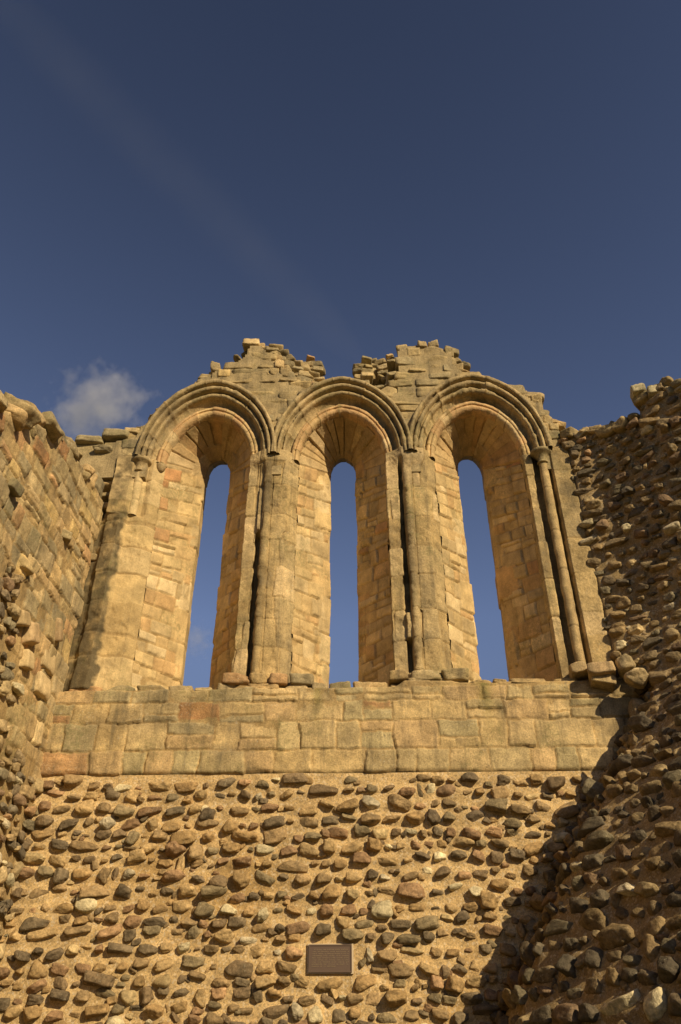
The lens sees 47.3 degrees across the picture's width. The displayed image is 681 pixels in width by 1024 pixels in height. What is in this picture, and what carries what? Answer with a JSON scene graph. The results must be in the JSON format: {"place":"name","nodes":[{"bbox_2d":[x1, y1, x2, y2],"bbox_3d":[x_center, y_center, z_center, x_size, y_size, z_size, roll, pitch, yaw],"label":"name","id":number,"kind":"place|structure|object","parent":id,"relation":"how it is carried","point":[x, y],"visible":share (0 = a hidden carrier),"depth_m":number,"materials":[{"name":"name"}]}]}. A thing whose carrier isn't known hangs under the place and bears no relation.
{"place":"outdoors","nodes":[
{"label":"outdoors","id":0,"kind":"place"},
{"bbox_2d":[0,0,680,689],"label":"sky","id":1,"kind":"structure","parent":0,"point":[337,183],"materials":[{"name":"blue"}]},
{"bbox_3d":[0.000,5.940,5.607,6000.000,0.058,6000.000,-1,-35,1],"label":"ground","id":2,"kind":"structure","parent":0,"visible":0},
{"bbox_2d":[0,390,104,966],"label":"ruined wall","id":3,"kind":"structure","parent":2,"relation":"on","point":[51,500],"depth_m":7.84,"materials":[{"name":"stone"}]},
{"bbox_2d":[0,338,642,1023],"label":"ruined wall","id":4,"kind":"structure","parent":2,"relation":"on","point":[248,824],"depth_m":8.18,"materials":[{"name":"stone"}]},
{"bbox_2d":[131,379,276,690],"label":"lancet window","id":5,"kind":"structure","parent":4,"relation":"in","point":[204,433],"depth_m":10.45,"materials":[{"name":"stone"}]},
{"bbox_2d":[307,944,353,973],"bbox_3d":[-0.090,3.999,6.959,0.413,0.235,0.057,-1,-35,1],"label":"plaque","id":6,"kind":"object","parent":4,"relation":"attached to","point":[330,958],"visible":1,"depth_m":6.94,"materials":[{"name":"brown metal"}]},
{"bbox_2d":[270,376,413,687],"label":"lancet window","id":7,"kind":"structure","parent":4,"relation":"in","point":[335,428],"depth_m":10.40,"materials":[{"name":"stone"}]},
{"bbox_2d":[407,373,559,682],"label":"lancet window","id":8,"kind":"structure","parent":4,"relation":"in","point":[479,426],"depth_m":10.34,"materials":[{"name":"stone"}]},
{"bbox_2d":[489,376,680,1023],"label":"ruined wall","id":9,"kind":"structure","parent":2,"relation":"on","point":[600,943],"depth_m":6.88,"materials":[{"name":"stone"}]}
]}

